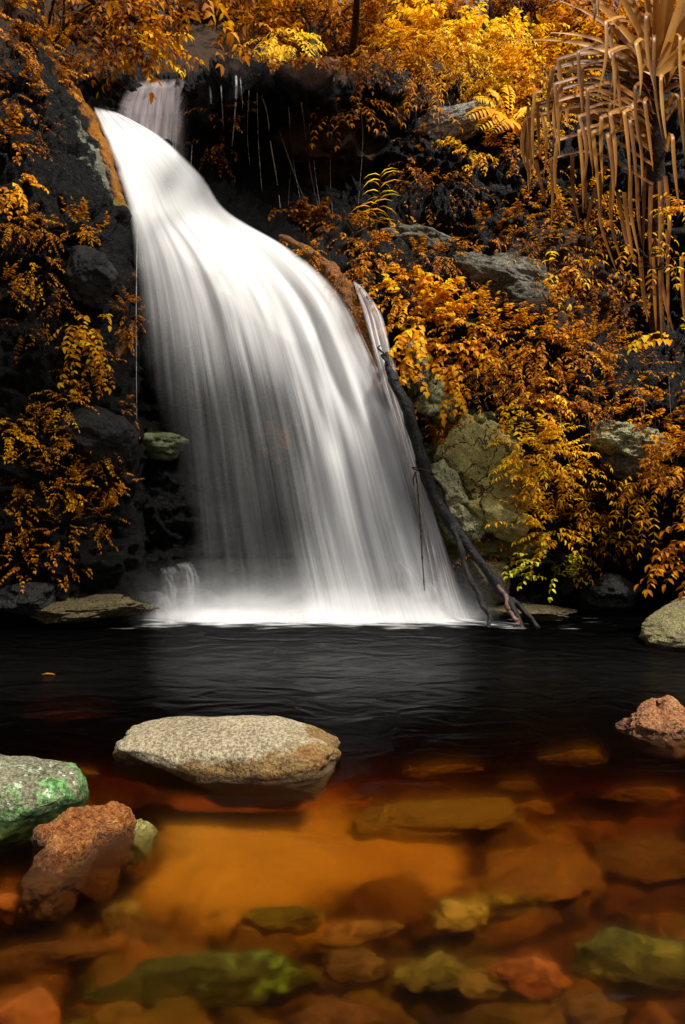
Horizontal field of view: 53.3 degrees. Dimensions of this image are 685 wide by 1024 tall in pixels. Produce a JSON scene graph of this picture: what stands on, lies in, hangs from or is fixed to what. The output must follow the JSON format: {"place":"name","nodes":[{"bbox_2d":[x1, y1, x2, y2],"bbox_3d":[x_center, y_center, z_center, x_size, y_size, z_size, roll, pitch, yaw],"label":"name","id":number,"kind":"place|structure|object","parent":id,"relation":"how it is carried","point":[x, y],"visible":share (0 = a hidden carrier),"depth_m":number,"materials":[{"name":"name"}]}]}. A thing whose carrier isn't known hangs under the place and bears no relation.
{"place":"outdoors","nodes":[
{"label":"outdoors","id":0,"kind":"place"},
{"bbox_2d":[0,0,149,627],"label":"cliff","id":1,"kind":"structure","parent":0,"point":[83,163],"depth_m":9.73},
{"bbox_2d":[0,108,35,165],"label":"creeper","id":2,"kind":"object","parent":1,"relation":"attached to","point":[16,121],"visible":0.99,"depth_m":9.87,"materials":[{"name":"orange plant"}]},
{"bbox_2d":[0,418,39,463],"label":"creeper","id":3,"kind":"object","parent":1,"relation":"attached to","point":[22,435],"visible":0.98,"depth_m":8.76,"materials":[{"name":"orange plant"}]},
{"bbox_2d":[0,173,48,220],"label":"creeper","id":4,"kind":"object","parent":1,"relation":"attached to","point":[19,197],"visible":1,"depth_m":9.51,"materials":[{"name":"orange plant"}]},
{"bbox_2d":[0,52,52,123],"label":"creeper","id":5,"kind":"object","parent":1,"relation":"attached to","point":[34,79],"visible":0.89,"depth_m":10.42,"materials":[{"name":"orange plant"}]},
{"bbox_2d":[0,581,56,614],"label":"rock","id":6,"kind":"object","parent":1,"relation":"on","point":[35,597],"visible":0.81,"depth_m":8.69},
{"bbox_2d":[9,18,47,88],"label":"creeper","id":7,"kind":"object","parent":1,"relation":"attached to","point":[21,29],"visible":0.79,"depth_m":11.28,"materials":[{"name":"orange plant"}]},
{"bbox_2d":[0,531,66,592],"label":"creeper","id":8,"kind":"object","parent":1,"relation":"attached to","point":[31,553],"visible":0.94,"depth_m":8.82,"materials":[{"name":"orange plant"}]},
{"bbox_2d":[26,380,98,437],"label":"creeper","id":9,"kind":"object","parent":1,"relation":"attached to","point":[67,413],"visible":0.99,"depth_m":9.07,"materials":[{"name":"orange plant"}]},
{"bbox_2d":[42,460,98,514],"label":"creeper","id":10,"kind":"object","parent":1,"relation":"attached to","point":[75,474],"visible":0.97,"depth_m":9.03,"materials":[{"name":"orange plant"}]},
{"bbox_2d":[45,314,111,394],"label":"creeper","id":11,"kind":"object","parent":1,"relation":"attached to","point":[82,334],"visible":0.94,"depth_m":9.37,"materials":[{"name":"orange plant"}]},
{"bbox_2d":[48,196,109,247],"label":"creeper","id":12,"kind":"object","parent":1,"relation":"attached to","point":[84,208],"visible":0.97,"depth_m":9.89,"materials":[{"name":"orange plant"}]},
{"bbox_2d":[63,244,118,308],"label":"rock","id":13,"kind":"object","parent":1,"relation":"on","point":[92,274],"visible":0.99,"depth_m":9.53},
{"bbox_2d":[15,0,168,90],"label":"tree","id":14,"kind":"object","parent":1,"relation":"on","point":[75,21],"visible":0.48,"depth_m":12.72,"materials":[{"name":"orange plant"}]},
{"bbox_2d":[58,406,138,467],"bbox_3d":[-3.338,-1.038,9.320,1.045,0.858,0.749,0,0,0],"label":"rock","id":15,"kind":"object","parent":1,"relation":"on","point":[104,433],"visible":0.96,"depth_m":9.10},
{"bbox_2d":[104,0,332,103],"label":"tree","id":16,"kind":"object","parent":1,"relation":"on","point":[186,17],"visible":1,"depth_m":8.58,"materials":[{"name":"orange plant"}]},
{"bbox_2d":[0,601,684,1023],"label":"water","id":17,"kind":"structure","parent":0,"point":[480,823],"depth_m":3.15,"materials":[{"name":"liquid"}]},
{"bbox_2d":[33,829,96,872],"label":"rock","id":18,"kind":"object","parent":17,"relation":"in","point":[60,851],"visible":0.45,"depth_m":2.94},
{"bbox_2d":[30,801,136,848],"bbox_3d":[-1.209,1.596,3.174,0.486,0.467,0.310,0,0,0],"label":"rock","id":19,"kind":"object","parent":17,"relation":"in","point":[109,821],"visible":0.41,"depth_m":3.12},
{"bbox_2d":[27,594,159,624],"bbox_3d":[-3.326,1.283,9.003,1.750,0.376,0.932,0,0,0],"label":"rock","id":20,"kind":"object","parent":17,"relation":"in","point":[99,607],"visible":0.98,"depth_m":8.73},
{"bbox_2d":[161,587,219,615],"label":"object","id":21,"kind":"object","parent":17,"relation":"in","point":[189,601],"visible":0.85,"depth_m":9.85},
{"bbox_2d":[112,715,340,783],"bbox_3d":[-0.702,1.522,4.146,1.390,0.519,0.765,0,0,0],"label":"boulder","id":22,"kind":"object","parent":17,"relation":"in","point":[244,749],"visible":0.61,"depth_m":3.88,"materials":[{"name":"stone"}]},
{"bbox_2d":[170,612,493,624],"bbox_3d":[0.100,1.459,9.450,7.000,0.057,1.700,0,0,0],"label":"foam","id":23,"kind":"object","parent":17,"relation":"on","point":[242,618],"visible":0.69,"depth_m":9.29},
{"bbox_2d":[377,345,538,627],"bbox_3d":[1.545,-0.435,9.439,2.300,4.003,0.627,0,0,32],"label":"fallen log","id":24,"kind":"object","parent":17,"relation":"in","point":[464,544],"visible":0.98,"depth_m":9.58,"materials":[{"name":"brown wood"}]},
{"bbox_2d":[474,604,577,617],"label":"rock","id":25,"kind":"object","parent":17,"relation":"in","point":[539,610],"visible":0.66,"depth_m":9.77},
{"bbox_2d":[464,560,510,603],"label":"rock","id":26,"kind":"object","parent":25,"relation":"on","point":[487,591],"visible":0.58,"depth_m":9.79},
{"bbox_2d":[549,566,592,603],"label":"rock","id":27,"kind":"object","parent":17,"relation":"on","point":[567,591],"visible":0.32,"depth_m":10.84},
{"bbox_2d":[576,572,644,610],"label":"rock","id":28,"kind":"object","parent":17,"relation":"in","point":[610,591],"visible":0.88,"depth_m":10.29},
{"bbox_2d":[615,695,684,738],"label":"rock","id":29,"kind":"object","parent":17,"relation":"in","point":[661,717],"visible":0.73,"depth_m":4.64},
{"bbox_2d":[638,596,684,650],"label":"boulder","id":30,"kind":"object","parent":17,"relation":"in","point":[663,627],"visible":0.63,"depth_m":7.68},
{"bbox_2d":[44,0,684,613],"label":"cliff","id":31,"kind":"structure","parent":0,"point":[236,510],"depth_m":10.94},
{"bbox_2d":[65,0,204,98],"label":"tree","id":32,"kind":"object","parent":31,"relation":"on","point":[143,37],"visible":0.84,"depth_m":13.06,"materials":[{"name":"orange plant"}]},
{"bbox_2d":[125,82,174,148],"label":"cascade","id":33,"kind":"object","parent":31,"relation":"on","point":[140,106],"visible":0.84,"depth_m":12.48,"materials":[{"name":"liquid"}]},
{"bbox_2d":[142,432,189,460],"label":"rock","id":34,"kind":"object","parent":31,"relation":"on","point":[164,446],"visible":0.65,"depth_m":10.35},
{"bbox_2d":[134,0,249,30],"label":"tree","id":35,"kind":"object","parent":31,"relation":"on","point":[217,16],"visible":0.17,"depth_m":20.39,"materials":[{"name":"orange plant"}]},
{"bbox_2d":[216,0,302,57],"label":"shrub","id":36,"kind":"object","parent":31,"relation":"on","point":[260,37],"visible":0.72,"depth_m":14.72,"materials":[{"name":"orange plant"}]},
{"bbox_2d":[97,111,447,623],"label":"waterfall","id":37,"kind":"structure","parent":31,"relation":"on","point":[275,301],"depth_m":10.18,"materials":[{"name":"liquid"}]},
{"bbox_2d":[232,27,326,66],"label":"shrub","id":38,"kind":"object","parent":31,"relation":"on","point":[279,49],"visible":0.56,"depth_m":14.11,"materials":[{"name":"yellow plant"}]},
{"bbox_2d":[199,0,362,55],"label":"tree","id":39,"kind":"object","parent":31,"relation":"on","point":[235,3],"visible":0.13,"depth_m":17.53,"materials":[{"name":"orange plant"}]},
{"bbox_2d":[266,40,366,80],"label":"shrub","id":40,"kind":"object","parent":31,"relation":"on","point":[316,61],"visible":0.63,"depth_m":12.52,"materials":[{"name":"orange plant"}]},
{"bbox_2d":[280,197,371,245],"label":"shrub","id":41,"kind":"object","parent":31,"relation":"on","point":[303,209],"visible":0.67,"depth_m":12.08,"materials":[{"name":"orange plant"}]},
{"bbox_2d":[233,0,426,58],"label":"tree","id":42,"kind":"object","parent":31,"relation":"on","point":[325,27],"visible":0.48,"depth_m":15.87,"materials":[{"name":"orange plant"}]},
{"bbox_2d":[278,234,382,393],"bbox_3d":[-0.250,-3.166,10.717,1.816,2.737,0.371,0,0,26],"label":"rock","id":43,"kind":"object","parent":31,"relation":"on","point":[346,290],"visible":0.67,"depth_m":10.45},
{"bbox_2d":[309,96,405,150],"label":"shrub","id":44,"kind":"object","parent":31,"relation":"on","point":[356,117],"visible":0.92,"depth_m":12.39,"materials":[{"name":"orange plant"}]},
{"bbox_2d":[283,0,456,66],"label":"tree","id":45,"kind":"object","parent":31,"relation":"on","point":[352,46],"visible":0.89,"depth_m":12.67,"materials":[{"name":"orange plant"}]},
{"bbox_2d":[344,222,404,298],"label":"shrub","id":46,"kind":"object","parent":31,"relation":"on","point":[372,253],"visible":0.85,"depth_m":11.00,"materials":[{"name":"orange plant"}]},
{"bbox_2d":[336,54,414,102],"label":"shrub","id":47,"kind":"object","parent":31,"relation":"on","point":[367,69],"visible":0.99,"depth_m":12.42,"materials":[{"name":"orange plant"}]},
{"bbox_2d":[313,0,474,52],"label":"tree","id":48,"kind":"object","parent":31,"relation":"on","point":[411,5],"visible":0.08,"depth_m":16.91,"materials":[{"name":"orange plant"}]},
{"bbox_2d":[351,20,443,89],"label":"shrub","id":49,"kind":"object","parent":31,"relation":"on","point":[391,41],"visible":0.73,"depth_m":13.37,"materials":[{"name":"orange plant"}]},
{"bbox_2d":[355,283,465,618],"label":"cascade","id":50,"kind":"object","parent":31,"relation":"on","point":[444,584],"visible":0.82,"depth_m":9.85,"materials":[{"name":"liquid"}]},
{"bbox_2d":[369,264,457,335],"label":"shrub","id":51,"kind":"object","parent":31,"relation":"on","point":[405,280],"visible":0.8,"depth_m":10.55,"materials":[{"name":"orange plant"}]},
{"bbox_2d":[380,223,453,252],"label":"rock","id":52,"kind":"object","parent":31,"relation":"on","point":[416,231],"visible":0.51,"depth_m":11.61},
{"bbox_2d":[379,268,477,385],"bbox_3d":[1.234,-2.771,10.392,1.646,1.901,0.988,0,0,-23],"label":"shrub","id":53,"kind":"object","parent":31,"relation":"on","point":[423,293],"visible":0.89,"depth_m":10.43,"materials":[{"name":"orange plant"}]},
{"bbox_2d":[374,234,486,282],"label":"shrub","id":54,"kind":"object","parent":31,"relation":"on","point":[440,249],"visible":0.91,"depth_m":11.28,"materials":[{"name":"orange plant"}]},
{"bbox_2d":[368,0,495,85],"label":"shrub","id":55,"kind":"object","parent":31,"relation":"on","point":[423,15],"visible":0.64,"depth_m":14.19,"materials":[{"name":"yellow plant"}]},
{"bbox_2d":[376,23,487,132],"bbox_3d":[1.656,-8.103,13.080,2.078,2.260,1.354,0,0,0],"label":"shrub","id":56,"kind":"object","parent":31,"relation":"on","point":[423,79],"visible":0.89,"depth_m":12.92,"materials":[{"name":"orange plant"}]},
{"bbox_2d":[416,379,459,423],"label":"rock","id":57,"kind":"object","parent":31,"relation":"on","point":[431,403],"visible":0.74,"depth_m":10.16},
{"bbox_2d":[377,338,500,426],"bbox_3d":[1.403,-1.860,10.246,1.744,1.539,0.874,0,0,-15],"label":"shrub","id":58,"kind":"object","parent":31,"relation":"on","point":[453,373],"visible":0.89,"depth_m":10.15,"materials":[{"name":"orange plant"}]},
{"bbox_2d":[418,459,468,506],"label":"rock","id":59,"kind":"object","parent":31,"relation":"on","point":[445,474],"visible":0.56,"depth_m":9.81,"materials":[{"name":"stone"}]},
{"bbox_2d":[414,101,499,141],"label":"rock","id":60,"kind":"object","parent":31,"relation":"on","point":[445,126],"visible":0.56,"depth_m":12.94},
{"bbox_2d":[438,503,485,543],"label":"rock","id":61,"kind":"object","parent":31,"relation":"on","point":[472,525],"visible":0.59,"depth_m":9.79,"materials":[{"name":"stone"}]},
{"bbox_2d":[411,280,513,360],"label":"shrub","id":62,"kind":"object","parent":31,"relation":"on","point":[470,333],"visible":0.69,"depth_m":10.52,"materials":[{"name":"orange plant"}]},
{"bbox_2d":[241,0,684,81],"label":"undergrowth","id":63,"kind":"object","parent":31,"relation":"on","point":[538,16],"visible":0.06,"depth_m":15.90,"materials":[{"name":"orange plant"}]},
{"bbox_2d":[437,131,502,175],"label":"shrub","id":64,"kind":"object","parent":31,"relation":"on","point":[473,157],"visible":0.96,"depth_m":12.56,"materials":[{"name":"orange plant"}]},
{"bbox_2d":[417,32,536,103],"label":"shrub","id":65,"kind":"object","parent":31,"relation":"on","point":[465,82],"visible":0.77,"depth_m":13.65,"materials":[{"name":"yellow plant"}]},
{"bbox_2d":[419,0,540,95],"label":"shrub","id":66,"kind":"object","parent":31,"relation":"on","point":[472,64],"visible":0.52,"depth_m":14.30,"materials":[{"name":"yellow plant"}]},
{"bbox_2d":[430,353,529,413],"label":"shrub","id":67,"kind":"object","parent":31,"relation":"on","point":[468,372],"visible":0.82,"depth_m":10.30,"materials":[{"name":"orange plant"}]},
{"bbox_2d":[434,413,537,509],"bbox_3d":[2.128,-0.597,10.160,1.581,1.803,0.678,0,0,0],"label":"rock","id":68,"kind":"object","parent":31,"relation":"on","point":[468,456],"visible":0.52,"depth_m":9.91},
{"bbox_2d":[289,186,684,548],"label":"undergrowth","id":69,"kind":"object","parent":31,"relation":"on","point":[576,374],"visible":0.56,"depth_m":10.76,"materials":[{"name":"orange plant"}]},
{"bbox_2d":[443,202,536,253],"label":"shrub","id":70,"kind":"object","parent":31,"relation":"on","point":[498,241],"visible":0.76,"depth_m":11.60,"materials":[{"name":"orange plant"}]},
{"bbox_2d":[447,251,549,300],"bbox_3d":[2.624,-3.917,11.458,1.788,1.071,0.910,0,0,0],"label":"rock","id":71,"kind":"object","parent":31,"relation":"on","point":[498,271],"visible":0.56,"depth_m":11.14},
{"bbox_2d":[467,497,531,544],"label":"rock","id":72,"kind":"object","parent":31,"relation":"on","point":[487,510],"visible":0.77,"depth_m":9.79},
{"bbox_2d":[460,106,548,135],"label":"fern","id":73,"kind":"object","parent":31,"relation":"on","point":[505,121],"visible":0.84,"depth_m":12.54,"materials":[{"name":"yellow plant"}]},
{"bbox_2d":[458,289,571,392],"bbox_3d":[2.638,-2.551,10.500,1.747,1.636,0.938,0,0,0],"label":"shrub","id":74,"kind":"object","parent":31,"relation":"on","point":[518,318],"visible":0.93,"depth_m":10.46,"materials":[{"name":"orange plant"}]},
{"bbox_2d":[470,105,562,181],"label":"shrub","id":75,"kind":"object","parent":31,"relation":"on","point":[506,145],"visible":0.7,"depth_m":12.53,"materials":[{"name":"orange plant"}]},
{"bbox_2d":[447,7,589,98],"bbox_3d":[3.651,-9.367,14.506,3.010,2.608,1.503,0,0,0],"label":"shrub","id":76,"kind":"object","parent":31,"relation":"on","point":[499,27],"visible":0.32,"depth_m":14.45,"materials":[{"name":"yellow plant"}]},
{"bbox_2d":[477,0,563,25],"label":"tree","id":77,"kind":"object","parent":31,"relation":"on","point":[532,4],"visible":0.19,"depth_m":19.70,"materials":[{"name":"orange plant"}]},
{"bbox_2d":[473,343,573,420],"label":"shrub","id":78,"kind":"object","parent":31,"relation":"on","point":[500,390],"visible":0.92,"depth_m":10.18,"materials":[{"name":"orange plant"}]},
{"bbox_2d":[499,280,551,302],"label":"rock","id":79,"kind":"object","parent":31,"relation":"on","point":[519,291],"visible":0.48,"depth_m":10.99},
{"bbox_2d":[460,37,593,123],"bbox_3d":[3.557,-8.304,13.582,2.536,1.762,1.348,0,0,0],"label":"shrub","id":80,"kind":"object","parent":31,"relation":"on","point":[532,81],"visible":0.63,"depth_m":13.40,"materials":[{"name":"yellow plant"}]},
{"bbox_2d":[487,416,584,500],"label":"shrub","id":81,"kind":"object","parent":31,"relation":"on","point":[512,454],"visible":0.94,"depth_m":9.69,"materials":[{"name":"orange plant"}]},
{"bbox_2d":[493,377,581,474],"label":"shrub","id":82,"kind":"object","parent":31,"relation":"on","point":[540,400],"visible":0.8,"depth_m":10.01,"materials":[{"name":"orange plant"}]},
{"bbox_2d":[500,182,576,244],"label":"shrub","id":83,"kind":"object","parent":31,"relation":"on","point":[536,205],"visible":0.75,"depth_m":11.83,"materials":[{"name":"orange plant"}]},
{"bbox_2d":[502,533,591,602],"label":"shrub","id":84,"kind":"object","parent":31,"relation":"on","point":[521,568],"visible":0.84,"depth_m":9.73,"materials":[{"name":"yellow plant"}]},
{"bbox_2d":[498,21,601,118],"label":"shrub","id":85,"kind":"object","parent":31,"relation":"on","point":[526,70],"visible":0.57,"depth_m":13.27,"materials":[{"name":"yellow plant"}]},
{"bbox_2d":[500,458,601,529],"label":"shrub","id":86,"kind":"object","parent":31,"relation":"on","point":[545,495],"visible":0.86,"depth_m":9.84,"materials":[{"name":"orange plant"}]},
{"bbox_2d":[510,273,595,340],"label":"shrub","id":87,"kind":"object","parent":31,"relation":"on","point":[567,295],"visible":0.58,"depth_m":10.90,"materials":[{"name":"orange plant"}]},
{"bbox_2d":[485,493,622,575],"bbox_3d":[3.021,0.319,9.937,2.182,1.208,0.853,0,0,-29],"label":"shrub","id":88,"kind":"object","parent":31,"relation":"on","point":[534,522],"visible":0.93,"depth_m":9.83,"materials":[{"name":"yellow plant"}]},
{"bbox_2d":[509,358,606,430],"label":"shrub","id":89,"kind":"object","parent":31,"relation":"on","point":[571,403],"visible":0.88,"depth_m":10.08,"materials":[{"name":"orange plant"}]},
{"bbox_2d":[514,410,604,506],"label":"shrub","id":90,"kind":"object","parent":31,"relation":"on","point":[565,476],"visible":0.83,"depth_m":9.86,"materials":[{"name":"orange plant"}]},
{"bbox_2d":[495,305,626,408],"bbox_3d":[3.315,-2.283,10.495,1.990,1.758,0.782,0,0,-7],"label":"shrub","id":91,"kind":"object","parent":31,"relation":"on","point":[543,328],"visible":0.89,"depth_m":10.44,"materials":[{"name":"orange plant"}]},
{"bbox_2d":[513,215,621,288],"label":"shrub","id":92,"kind":"object","parent":31,"relation":"on","point":[552,263],"visible":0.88,"depth_m":11.35,"materials":[{"name":"orange plant"}]},
{"bbox_2d":[516,0,644,72],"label":"tree","id":93,"kind":"object","parent":31,"relation":"on","point":[576,18],"visible":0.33,"depth_m":14.43,"materials":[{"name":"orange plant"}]},
{"bbox_2d":[540,259,637,322],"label":"shrub","id":94,"kind":"object","parent":31,"relation":"on","point":[593,290],"visible":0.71,"depth_m":11.29,"materials":[{"name":"orange plant"}]},
{"bbox_2d":[540,311,642,377],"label":"shrub","id":95,"kind":"object","parent":31,"relation":"on","point":[601,326],"visible":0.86,"depth_m":10.64,"materials":[{"name":"orange plant"}]},
{"bbox_2d":[545,459,639,541],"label":"shrub","id":96,"kind":"object","parent":31,"relation":"on","point":[593,482],"visible":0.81,"depth_m":9.98,"materials":[{"name":"orange plant"}]},
{"bbox_2d":[539,169,647,234],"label":"shrub","id":97,"kind":"object","parent":31,"relation":"on","point":[578,191],"visible":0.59,"depth_m":11.75,"materials":[{"name":"orange plant"}]},
{"bbox_2d":[551,483,640,568],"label":"shrub","id":98,"kind":"object","parent":31,"relation":"on","point":[581,507],"visible":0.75,"depth_m":10.14,"materials":[{"name":"orange plant"}]},
{"bbox_2d":[520,0,684,345],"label":"pandanus","id":99,"kind":"object","parent":31,"relation":"on","point":[655,56],"visible":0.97,"depth_m":8.27,"materials":[{"name":"beige plant"}]},
{"bbox_2d":[558,371,653,441],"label":"shrub","id":100,"kind":"object","parent":31,"relation":"on","point":[598,416],"visible":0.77,"depth_m":10.12,"materials":[{"name":"orange plant"}]},
{"bbox_2d":[598,453,662,481],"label":"rock","id":101,"kind":"object","parent":31,"relation":"on","point":[623,466],"visible":0.61,"depth_m":9.98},
{"bbox_2d":[581,419,674,458],"bbox_3d":[4.236,-1.077,10.092,1.312,0.617,0.681,0,0,-12],"label":"rock","id":102,"kind":"object","parent":101,"relation":"on","point":[615,439],"visible":0.74,"depth_m":9.84,"materials":[{"name":"stone"}]},
{"bbox_2d":[579,220,684,285],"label":"shrub","id":103,"kind":"object","parent":31,"relation":"on","point":[619,246],"visible":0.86,"depth_m":8.49,"materials":[{"name":"orange plant"}]},
{"bbox_2d":[592,332,678,415],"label":"shrub","id":104,"kind":"object","parent":31,"relation":"on","point":[611,368],"visible":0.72,"depth_m":10.56,"materials":[{"name":"orange plant"}]},
{"bbox_2d":[608,451,675,568],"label":"shrub","id":105,"kind":"object","parent":31,"relation":"on","point":[631,492],"visible":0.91,"depth_m":9.57,"materials":[{"name":"orange plant"}]},
{"bbox_2d":[600,375,684,475],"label":"shrub","id":106,"kind":"object","parent":31,"relation":"on","point":[661,412],"visible":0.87,"depth_m":9.92,"materials":[{"name":"orange plant"}]},
{"bbox_2d":[634,522,684,600],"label":"shrub","id":107,"kind":"object","parent":31,"relation":"on","point":[668,552],"visible":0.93,"depth_m":8.19,"materials":[{"name":"orange plant"}]},
{"bbox_2d":[637,416,684,523],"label":"shrub","id":108,"kind":"object","parent":31,"relation":"on","point":[679,448],"visible":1,"depth_m":9.31,"materials":[{"name":"orange plant"}]},
{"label":"riverbed","id":109,"kind":"structure","parent":0,"visible":0},
{"bbox_2d":[0,754,88,821],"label":"boulder","id":110,"kind":"object","parent":109,"relation":"on","point":[31,786],"visible":0.57,"depth_m":3.48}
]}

